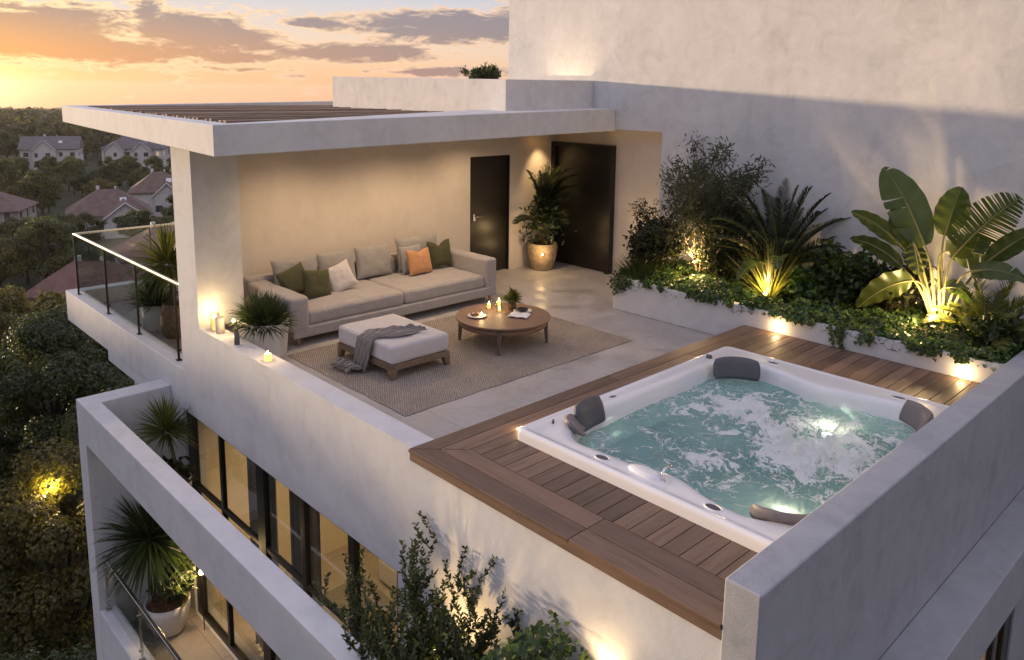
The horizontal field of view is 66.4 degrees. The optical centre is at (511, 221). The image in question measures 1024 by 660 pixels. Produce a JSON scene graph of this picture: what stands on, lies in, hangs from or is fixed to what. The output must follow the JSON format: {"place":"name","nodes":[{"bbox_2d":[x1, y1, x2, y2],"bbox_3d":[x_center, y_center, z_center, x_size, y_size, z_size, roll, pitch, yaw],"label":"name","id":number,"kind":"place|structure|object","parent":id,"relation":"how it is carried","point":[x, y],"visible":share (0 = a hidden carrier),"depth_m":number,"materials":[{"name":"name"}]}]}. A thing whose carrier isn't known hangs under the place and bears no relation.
{"place":"outdoors","nodes":[
{"label":"outdoors","id":0,"kind":"place"},
{"bbox_2d":[0,142,170,658],"bbox_3d":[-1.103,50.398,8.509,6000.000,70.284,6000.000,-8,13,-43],"label":"ground","id":1,"kind":"structure","parent":0,"point":[64,203],"depth_m":81.51,"materials":[{"name":"green plant"}]},
{"bbox_2d":[0,216,18,234],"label":"broadleaf tree","id":2,"kind":"object","parent":1,"relation":"on","point":[11,218],"visible":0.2,"depth_m":70.46,"materials":[{"name":"green plant"}]},
{"bbox_2d":[0,130,19,157],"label":"broadleaf tree","id":3,"kind":"object","parent":1,"relation":"on","point":[11,141],"visible":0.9,"depth_m":159.90,"materials":[{"name":"green plant"}]},
{"bbox_2d":[1,186,20,195],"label":"broadleaf tree","id":4,"kind":"object","parent":1,"relation":"on","point":[11,190],"visible":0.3,"depth_m":90.51,"materials":[{"name":"green plant"}]},
{"bbox_2d":[0,158,22,190],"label":"broadleaf tree","id":5,"kind":"object","parent":1,"relation":"on","point":[7,176],"visible":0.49,"depth_m":95.70,"materials":[{"name":"green plant"}]},
{"bbox_2d":[0,448,22,531],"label":"broadleaf tree","id":6,"kind":"object","parent":1,"relation":"on","point":[5,456],"visible":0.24,"depth_m":27.81,"materials":[{"name":"green plant"}]},
{"bbox_2d":[0,236,28,291],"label":"broadleaf tree","id":7,"kind":"object","parent":1,"relation":"on","point":[10,270],"visible":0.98,"depth_m":58.10,"materials":[{"name":"green plant"}]},
{"bbox_2d":[0,426,38,476],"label":"broadleaf tree","id":8,"kind":"object","parent":1,"relation":"on","point":[4,441],"visible":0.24,"depth_m":30.95,"materials":[{"name":"green plant"}]},
{"bbox_2d":[0,192,39,222],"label":"house","id":9,"kind":"structure","parent":1,"relation":"on","point":[16,206],"depth_m":80.79,"materials":[{"name":"white paint"}]},
{"bbox_2d":[13,156,30,177],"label":"broadleaf tree","id":10,"kind":"object","parent":1,"relation":"on","point":[23,162],"visible":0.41,"depth_m":118.21,"materials":[{"name":"green plant"}]},
{"bbox_2d":[0,215,45,284],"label":"broadleaf tree","id":11,"kind":"object","parent":1,"relation":"on","point":[22,222],"visible":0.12,"depth_m":63.01,"materials":[{"name":"green plant"}]},
{"bbox_2d":[0,347,46,447],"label":"broadleaf tree","id":12,"kind":"object","parent":1,"relation":"on","point":[7,356],"visible":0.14,"depth_m":32.77,"materials":[{"name":"green plant"}]},
{"bbox_2d":[0,282,47,371],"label":"broadleaf tree","id":13,"kind":"object","parent":1,"relation":"on","point":[12,305],"visible":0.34,"depth_m":35.87,"materials":[{"name":"green leaf"},{"name":"bark"}]},
{"bbox_2d":[13,122,34,135],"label":"broadleaf tree","id":14,"kind":"object","parent":1,"relation":"on","point":[29,124],"visible":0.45,"depth_m":191.79,"materials":[{"name":"green plant"}]},
{"bbox_2d":[5,216,74,279],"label":"broadleaf tree","id":15,"kind":"object","parent":1,"relation":"on","point":[42,262],"visible":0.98,"depth_m":59.84,"materials":[{"name":"green plant"}]},
{"bbox_2d":[17,168,66,218],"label":"broadleaf tree","id":16,"kind":"object","parent":1,"relation":"on","point":[36,180],"visible":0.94,"depth_m":90.15,"materials":[{"name":"green plant"}]},
{"bbox_2d":[31,166,63,212],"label":"broadleaf tree","id":17,"kind":"object","parent":1,"relation":"on","point":[49,172],"visible":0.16,"depth_m":99.82,"materials":[{"name":"green plant"}]},
{"bbox_2d":[0,435,96,659],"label":"broadleaf tree","id":18,"kind":"object","parent":1,"relation":"on","point":[31,616],"visible":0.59,"depth_m":18.60,"materials":[{"name":"green plant"}]},
{"bbox_2d":[0,639,96,659],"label":"broadleaf tree","id":19,"kind":"object","parent":1,"relation":"on","point":[86,654],"visible":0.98,"depth_m":15.71,"materials":[{"name":"green plant"}]},
{"bbox_2d":[26,242,70,278],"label":"broadleaf tree","id":20,"kind":"object","parent":1,"relation":"on","point":[52,246],"visible":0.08,"depth_m":63.25,"materials":[{"name":"green plant"}]},
{"bbox_2d":[39,156,58,173],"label":"broadleaf tree","id":21,"kind":"object","parent":1,"relation":"on","point":[50,161],"visible":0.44,"depth_m":120.82,"materials":[{"name":"green plant"}]},
{"bbox_2d":[17,134,84,169],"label":"house","id":22,"kind":"structure","parent":1,"relation":"on","point":[32,149],"depth_m":155.25,"materials":[{"name":"white paint"}]},
{"bbox_2d":[28,216,78,251],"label":"broadleaf tree","id":23,"kind":"object","parent":1,"relation":"on","point":[72,227],"visible":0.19,"depth_m":68.25,"materials":[{"name":"green plant"}]},
{"bbox_2d":[45,127,64,135],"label":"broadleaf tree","id":24,"kind":"object","parent":1,"relation":"on","point":[58,131],"visible":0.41,"depth_m":169.33,"materials":[{"name":"green plant"}]},
{"bbox_2d":[28,288,87,356],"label":"broadleaf tree","id":25,"kind":"object","parent":1,"relation":"on","point":[43,300],"visible":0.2,"depth_m":41.06,"materials":[{"name":"green plant"}]},
{"bbox_2d":[48,213,77,247],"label":"broadleaf tree","id":26,"kind":"object","parent":1,"relation":"on","point":[63,217],"visible":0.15,"depth_m":71.80,"materials":[{"name":"green plant"}]},
{"bbox_2d":[54,156,78,191],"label":"broadleaf tree","id":27,"kind":"object","parent":1,"relation":"on","point":[59,163],"visible":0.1,"depth_m":119.52,"materials":[{"name":"green plant"}]},
{"bbox_2d":[0,303,134,457],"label":"broadleaf tree","id":28,"kind":"object","parent":1,"relation":"on","point":[67,376],"visible":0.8,"depth_m":28.28,"materials":[{"name":"green plant"}]},
{"bbox_2d":[57,158,80,194],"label":"broadleaf tree","id":29,"kind":"object","parent":1,"relation":"on","point":[72,166],"visible":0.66,"depth_m":116.62,"materials":[{"name":"green plant"}]},
{"bbox_2d":[61,125,82,139],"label":"broadleaf tree","id":30,"kind":"object","parent":1,"relation":"on","point":[70,131],"visible":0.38,"depth_m":176.49,"materials":[{"name":"green plant"}]},
{"bbox_2d":[66,169,92,197],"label":"broadleaf tree","id":31,"kind":"object","parent":1,"relation":"on","point":[83,178],"visible":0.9,"depth_m":112.10,"materials":[{"name":"green plant"}]},
{"bbox_2d":[18,255,149,302],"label":"house","id":32,"kind":"structure","parent":1,"relation":"on","point":[64,279],"depth_m":55.35,"materials":[{"name":"white paint"}]},
{"bbox_2d":[66,211,107,252],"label":"broadleaf tree","id":33,"kind":"object","parent":1,"relation":"on","point":[83,218],"visible":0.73,"depth_m":75.90,"materials":[{"name":"green plant"}]},
{"bbox_2d":[49,384,124,505],"bbox_3d":[-13.047,8.683,25.590,3.772,7.131,4.645,2,10,10],"label":"broadleaf tree","id":34,"kind":"object","parent":1,"relation":"on","point":[71,433],"visible":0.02,"depth_m":24.47,"materials":[{"name":"green plant"}]},
{"bbox_2d":[83,139,94,159],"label":"broadleaf tree","id":35,"kind":"object","parent":1,"relation":"on","point":[88,144],"visible":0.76,"depth_m":173.95,"materials":[{"name":"green plant"}]},
{"bbox_2d":[81,177,117,195],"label":"broadleaf tree","id":36,"kind":"object","parent":1,"relation":"on","point":[102,183],"visible":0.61,"depth_m":102.49,"materials":[{"name":"green plant"}]},
{"bbox_2d":[89,164,123,187],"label":"broadleaf tree","id":37,"kind":"object","parent":1,"relation":"on","point":[103,172],"visible":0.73,"depth_m":111.12,"materials":[{"name":"green plant"}]},
{"bbox_2d":[86,336,131,379],"bbox_3d":[-17.779,6.448,37.419,4.911,7.538,3.988,-3,10,-23],"label":"broadleaf tree","id":38,"kind":"object","parent":1,"relation":"on","point":[100,346],"visible":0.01,"depth_m":36.20,"materials":[{"name":"green plant"}]},
{"bbox_2d":[65,186,153,238],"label":"house","id":39,"kind":"structure","parent":1,"relation":"on","point":[107,205],"depth_m":85.63,"materials":[{"name":"white paint"}]},
{"bbox_2d":[107,161,125,187],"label":"broadleaf tree","id":40,"kind":"object","parent":1,"relation":"on","point":[115,167],"visible":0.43,"depth_m":115.72,"materials":[{"name":"green plant"}]},
{"bbox_2d":[111,209,152,238],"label":"broadleaf tree","id":41,"kind":"object","parent":1,"relation":"on","point":[119,221],"visible":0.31,"depth_m":75.65,"materials":[{"name":"green plant"}]},
{"bbox_2d":[121,158,143,187],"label":"broadleaf tree","id":42,"kind":"object","parent":1,"relation":"on","point":[130,163],"visible":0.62,"depth_m":125.52,"materials":[{"name":"green plant"}]},
{"bbox_2d":[100,136,169,167],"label":"house","id":43,"kind":"structure","parent":1,"relation":"on","point":[122,146],"depth_m":157.45,"materials":[{"name":"white paint"}]},
{"bbox_2d":[126,169,146,185],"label":"broadleaf tree","id":44,"kind":"object","parent":1,"relation":"on","point":[136,176],"visible":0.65,"depth_m":111.12,"materials":[{"name":"green plant"}]},
{"bbox_2d":[110,222,174,271],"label":"house","id":45,"kind":"structure","parent":1,"relation":"on","point":[131,245],"depth_m":65.84,"materials":[{"name":"brown paint"}]},
{"bbox_2d":[124,208,161,235],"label":"broadleaf tree","id":46,"kind":"object","parent":1,"relation":"on","point":[141,217],"visible":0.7,"depth_m":74.29,"materials":[{"name":"green plant"}]},
{"bbox_2d":[127,169,172,216],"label":"house","id":47,"kind":"structure","parent":1,"relation":"on","point":[153,189],"depth_m":99.35,"materials":[{"name":"white paint"}]},
{"bbox_2d":[140,155,168,175],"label":"broadleaf tree","id":48,"kind":"object","parent":1,"relation":"on","point":[157,163],"visible":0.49,"depth_m":118.32,"materials":[{"name":"green plant"}]},
{"bbox_2d":[0,106,588,268],"bbox_3d":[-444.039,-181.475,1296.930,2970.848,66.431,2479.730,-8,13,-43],"label":"woodland","id":49,"kind":"object","parent":1,"relation":"on","point":[52,117],"visible":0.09,"depth_m":213.20,"materials":[{"name":"green plant"}]},
{"bbox_2d":[62,0,1023,659],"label":"apartment building","id":50,"kind":"structure","parent":1,"relation":"on","point":[908,548],"depth_m":9.99,"materials":[{"name":"paint"}]},
{"bbox_2d":[72,223,181,360],"bbox_3d":[-4.789,0.889,13.699,3.875,1.130,5.115,-8,13,-43],"label":"glass railing","id":51,"kind":"object","parent":50,"relation":"on","point":[135,264],"visible":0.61,"depth_m":12.51,"materials":[{"name":"black metal"}]},
{"bbox_2d":[102,555,181,659],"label":"glass railing","id":52,"kind":"object","parent":50,"relation":"on","point":[157,630],"visible":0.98,"depth_m":9.69,"materials":[{"name":"black metal"}]},
{"bbox_2d":[120,275,178,331],"bbox_3d":[-5.968,1.302,13.183,1.231,1.039,1.227,-8,13,-43],"label":"potted shrub","id":53,"kind":"object","parent":50,"relation":"on","point":[151,313],"visible":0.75,"depth_m":13.05,"materials":[{"name":"green plant"}]},
{"bbox_2d":[121,218,180,338],"bbox_3d":[-5.628,0.884,12.808,1.530,1.995,1.462,-8,13,-43],"label":"tall dracaena","id":54,"kind":"object","parent":50,"relation":"on","point":[164,254],"visible":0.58,"depth_m":12.63,"materials":[{"name":"plant"}]},
{"bbox_2d":[130,392,198,485],"bbox_3d":[-4.665,2.978,10.345,0.835,1.455,1.058,-8,13,-43],"label":"potted dracaena","id":55,"kind":"object","parent":50,"relation":"on","point":[165,416],"visible":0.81,"depth_m":10.35,"materials":[{"name":"plant"}]},
{"bbox_2d":[143,556,204,637],"bbox_3d":[-4.607,5.110,10.769,0.833,1.053,0.716,-8,13,-43],"label":"potted plant","id":56,"kind":"object","parent":50,"relation":"on","point":[168,612],"visible":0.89,"depth_m":10.61,"materials":[{"name":"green plant"}]},
{"bbox_2d":[85,494,193,629],"bbox_3d":[-4.888,4.609,10.410,1.350,2.153,1.165,-8,13,-43],"label":"fan palm","id":57,"kind":"object","parent":56,"relation":"in","point":[154,550],"visible":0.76,"depth_m":10.47,"materials":[{"name":"plant"}]},
{"bbox_2d":[215,316,224,333],"bbox_3d":[-3.660,1.296,9.808,0.112,0.200,0.112,-8,13,-43],"label":"candle","id":58,"kind":"object","parent":50,"relation":"on","point":[219,325],"visible":1,"depth_m":9.77,"materials":[{"name":"wax"}]},
{"bbox_2d":[225,288,301,357],"bbox_3d":[-3.109,1.248,9.770,0.994,0.836,1.120,-8,13,-43],"label":"potted spiky palm","id":59,"kind":"object","parent":50,"relation":"on","point":[263,322],"visible":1,"depth_m":9.61,"materials":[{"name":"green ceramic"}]},
{"bbox_2d":[187,411,397,659],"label":"window","id":60,"kind":"structure","parent":50,"relation":"in","point":[305,526],"depth_m":9.28,"materials":[{"name":"glass"}]},
{"bbox_2d":[243,232,495,344],"bbox_3d":[-2.007,0.868,11.669,3.600,0.992,1.416,-8,13,-43],"label":"sofa","id":61,"kind":"object","parent":50,"relation":"on","point":[385,286],"visible":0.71,"depth_m":11.42,"materials":[{"name":"fabric"}]},
{"bbox_2d":[275,262,304,293],"bbox_3d":[-3.004,0.831,10.846,0.240,0.483,0.537,7,11,34],"label":"cushion","id":62,"kind":"object","parent":61,"relation":"on","point":[291,278],"visible":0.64,"depth_m":10.75,"materials":[{"name":"green fabric"}]},
{"bbox_2d":[302,269,330,298],"bbox_3d":[-2.689,0.859,10.793,0.464,0.440,0.221,-8,13,-43],"label":"cushion","id":63,"kind":"object","parent":61,"relation":"on","point":[316,283],"visible":0.98,"depth_m":10.71,"materials":[{"name":"green fabric"}]},
{"bbox_2d":[327,259,358,291],"bbox_3d":[-2.446,0.791,11.155,0.476,0.482,0.242,-8,13,-43],"label":"cushion","id":64,"kind":"object","parent":61,"relation":"on","point":[341,276],"visible":0.91,"depth_m":11.10,"materials":[{"name":"white fabric"}]},
{"bbox_2d":[399,244,420,274],"bbox_3d":[-1.582,0.589,12.290,0.425,0.431,0.189,-8,13,-43],"label":"cushion","id":65,"kind":"object","parent":61,"relation":"on","point":[403,258],"visible":0.5,"depth_m":12.15,"materials":[{"name":"fabric"}]},
{"bbox_2d":[406,247,432,275],"bbox_3d":[-1.441,0.620,12.174,0.442,0.387,0.207,-8,13,-43],"label":"cushion","id":66,"kind":"object","parent":61,"relation":"on","point":[419,262],"visible":1,"depth_m":12.09,"materials":[{"name":"orange fabric"}]},
{"bbox_2d":[426,238,451,267],"bbox_3d":[-1.167,0.514,12.616,0.460,0.433,0.185,-8,13,-43],"label":"cushion","id":67,"kind":"object","parent":61,"relation":"on","point":[440,254],"visible":0.92,"depth_m":12.55,"materials":[{"name":"green fabric"}]},
{"bbox_2d":[288,315,631,415],"bbox_3d":[-0.591,1.627,10.166,3.762,0.015,2.512,-8,13,-43],"label":"rug","id":68,"kind":"object","parent":50,"relation":"on","point":[477,364],"visible":0.6,"depth_m":9.52,"materials":[{"name":"beige fabric"}]},
{"bbox_2d":[337,314,449,380],"bbox_3d":[-1.458,1.497,9.587,0.854,0.411,1.166,-8,13,-43],"label":"ottoman","id":69,"kind":"object","parent":68,"relation":"on","point":[392,356],"visible":0.83,"depth_m":9.25,"materials":[{"name":"fabric"}]},
{"bbox_2d":[329,323,427,372],"bbox_3d":[-1.575,1.488,9.280,1.171,0.497,0.376,-2,10,-13],"label":"throw blanket","id":70,"kind":"object","parent":69,"relation":"on","point":[364,340],"visible":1,"depth_m":9.23,"materials":[{"name":"fabric"}]},
{"bbox_2d":[455,303,550,355],"bbox_3d":[-0.119,1.411,10.372,1.258,0.357,1.258,-8,13,-43],"label":"coffee table","id":71,"kind":"object","parent":68,"relation":"on","point":[496,322],"visible":0.94,"depth_m":10.10,"materials":[{"name":"brown wood"}]},
{"bbox_2d":[500,287,523,309],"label":"potted plant","id":72,"kind":"object","parent":71,"relation":"on","point":[512,295],"visible":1,"depth_m":10.55,"materials":[{"name":"green plant"}]},
{"bbox_2d":[459,62,501,78],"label":"rooftop shrub","id":73,"kind":"object","parent":50,"relation":"on","point":[490,72],"visible":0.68,"depth_m":19.40,"materials":[{"name":"green plant"}]},
{"bbox_2d":[470,155,509,269],"bbox_3d":[-0.418,-0.120,14.204,0.960,2.150,0.146,-8,13,-43],"label":"door","id":74,"kind":"structure","parent":50,"relation":"in","point":[489,175],"depth_m":14.22,"materials":[{"name":"brown wood"}]},
{"bbox_2d":[513,161,585,270],"bbox_3d":[0.563,-0.058,14.363,1.406,2.000,1.161,-8,13,-43],"label":"potted fern palm","id":75,"kind":"object","parent":50,"relation":"on","point":[542,252],"visible":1,"depth_m":14.47,"materials":[{"name":"plant"}]},
{"bbox_2d":[549,141,615,274],"bbox_3d":[1.301,-0.291,14.727,0.121,2.360,1.498,-8,13,-43],"label":"door","id":76,"kind":"structure","parent":50,"relation":"in","point":[591,213],"depth_m":14.64,"materials":[{"name":"brown wood"}]},
{"bbox_2d":[408,325,978,639],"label":"wooden deck","id":77,"kind":"structure","parent":50,"relation":"on","point":[682,567],"depth_m":6.07,"materials":[{"name":"brown wood"}]},
{"bbox_2d":[518,346,948,552],"bbox_3d":[2.168,2.169,7.251,3.480,0.978,2.589,-8,13,-43],"label":"hot tub","id":78,"kind":"object","parent":77,"relation":"in","point":[757,453],"visible":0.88,"depth_m":7.11,"materials":[{"name":"plastic"}]},
{"bbox_2d":[613,270,1023,382],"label":"planter box","id":79,"kind":"object","parent":50,"relation":"on","point":[689,313],"visible":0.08,"depth_m":10.36,"materials":[{"name":"paint"}]},
{"bbox_2d":[607,270,632,295],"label":"trailing ivy","id":80,"kind":"object","parent":79,"relation":"hanging from","point":[619,283],"visible":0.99,"depth_m":11.90,"materials":[{"name":"green plant"}]},
{"bbox_2d":[610,248,667,279],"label":"feathery bush","id":81,"kind":"object","parent":79,"relation":"in","point":[638,270],"visible":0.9,"depth_m":11.92,"materials":[{"name":"green plant"}]},
{"bbox_2d":[642,277,663,292],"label":"trailing ivy","id":82,"kind":"object","parent":79,"relation":"attached to","point":[659,288],"visible":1,"depth_m":11.51,"materials":[{"name":"green plant"}]},
{"bbox_2d":[622,212,691,272],"bbox_3d":[2.274,0.353,12.073,1.062,1.103,1.337,5,10,24],"label":"broadleaf bush","id":83,"kind":"object","parent":79,"relation":"on","point":[638,242],"visible":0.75,"depth_m":11.82,"materials":[{"name":"green plant"}]},
{"bbox_2d":[628,131,775,271],"bbox_3d":[2.803,-0.288,12.092,2.258,2.236,2.554,-8,13,-43],"label":"olive shrub","id":84,"kind":"object","parent":79,"relation":"on","point":[702,205],"visible":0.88,"depth_m":11.48,"materials":[{"name":"green plant"}]},
{"bbox_2d":[685,286,734,307],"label":"trailing ivy","id":85,"kind":"object","parent":79,"relation":"attached to","point":[699,297],"visible":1,"depth_m":10.83,"materials":[{"name":"green plant"}]},
{"bbox_2d":[692,231,758,281],"bbox_3d":[3.235,0.557,11.687,1.049,0.833,1.071,-8,13,-43],"label":"bush","id":86,"kind":"object","parent":79,"relation":"on","point":[714,261],"visible":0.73,"depth_m":11.50,"materials":[{"name":"green plant"}]},
{"bbox_2d":[689,178,849,279],"bbox_3d":[3.884,0.028,11.133,2.194,1.388,2.176,-1,10,-12],"label":"palm","id":87,"kind":"object","parent":79,"relation":"in","point":[790,241],"visible":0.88,"depth_m":10.89,"materials":[{"name":"green plant"}]},
{"bbox_2d":[725,237,825,298],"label":"spiky grass","id":88,"kind":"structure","parent":79,"relation":"on","point":[769,284],"depth_m":10.60,"materials":[{"name":"green plant"}]},
{"bbox_2d":[763,307,814,326],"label":"trailing ivy","id":89,"kind":"object","parent":79,"relation":"attached to","point":[800,319],"visible":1,"depth_m":9.90,"materials":[{"name":"green plant"}]},
{"bbox_2d":[781,254,834,306],"bbox_3d":[4.132,0.849,10.620,0.929,0.728,1.021,4,10,19],"label":"bush","id":90,"kind":"object","parent":79,"relation":"on","point":[801,287],"visible":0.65,"depth_m":10.35,"materials":[{"name":"green plant"}]},
{"bbox_2d":[615,259,1023,370],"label":"ivy ground cover","id":91,"kind":"object","parent":79,"relation":"in","point":[873,316],"visible":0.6,"depth_m":9.93,"materials":[{"name":"green plant"}]},
{"bbox_2d":[826,320,849,349],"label":"trailing ivy","id":92,"kind":"object","parent":79,"relation":"hanging from","point":[838,331],"visible":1,"depth_m":9.50,"materials":[{"name":"green plant"}]},
{"bbox_2d":[803,239,900,304],"bbox_3d":[4.479,0.703,10.471,1.039,0.994,1.239,-2,10,-14],"label":"round leaf bush","id":93,"kind":"object","parent":79,"relation":"on","point":[845,275],"visible":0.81,"depth_m":10.12,"materials":[{"name":"green plant"}]},
{"bbox_2d":[854,326,875,346],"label":"trailing ivy","id":94,"kind":"object","parent":79,"relation":"hanging from","point":[869,338],"visible":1,"depth_m":9.27,"materials":[{"name":"green plant"}]},
{"bbox_2d":[856,252,943,312],"bbox_3d":[4.904,0.816,10.075,1.054,0.864,0.928,-8,13,-43],"label":"bush","id":95,"kind":"object","parent":79,"relation":"on","point":[912,295],"visible":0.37,"depth_m":9.92,"materials":[{"name":"green plant"}]},
{"bbox_2d":[901,338,969,363],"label":"trailing ivy","id":96,"kind":"object","parent":79,"relation":"hanging from","point":[930,351],"visible":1,"depth_m":8.73,"materials":[{"name":"green plant"}]},
{"bbox_2d":[850,166,1023,329],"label":"banana plant","id":97,"kind":"object","parent":79,"relation":"on","point":[908,229],"visible":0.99,"depth_m":9.54,"materials":[{"name":"green plant"}]},
{"bbox_2d":[918,276,1023,350],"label":"shrub","id":98,"kind":"object","parent":79,"relation":"on","point":[999,306],"visible":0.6,"depth_m":8.98,"materials":[{"name":"green plant"}]},
{"bbox_2d":[952,309,1023,351],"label":"bush","id":99,"kind":"object","parent":79,"relation":"on","point":[996,328],"visible":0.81,"depth_m":8.68,"materials":[{"name":"green plant"}]},
{"bbox_2d":[985,612,1011,659],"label":"window","id":100,"kind":"structure","parent":50,"relation":"in","point":[1001,643],"depth_m":8.48,"materials":[{"name":"black glass"}]},
{"bbox_3d":[-0.178,4.211,5.703,0.875,0.600,2.900,-8,13,-43],"label":"plant trough","id":101,"kind":"object","parent":50,"relation":"attached to","visible":0},
{"bbox_2d":[313,510,534,659],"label":"leafy shrub","id":102,"kind":"object","parent":101,"relation":"in","point":[418,638],"visible":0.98,"depth_m":5.98,"materials":[{"name":"green plant"}]},
{"bbox_2d":[480,610,588,659],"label":"ivy bush","id":103,"kind":"object","parent":101,"relation":"in","point":[513,649],"visible":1,"depth_m":5.33,"materials":[{"name":"green plant"}]},
{"bbox_2d":[0,0,508,109],"label":"sky","id":104,"kind":"structure","parent":0,"point":[54,53],"materials":[{"name":"orange"}]},
{"bbox_2d":[322,578,397,656],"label":"floor","id":105,"kind":"structure","parent":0,"point":[337,596],"depth_m":11.47,"materials":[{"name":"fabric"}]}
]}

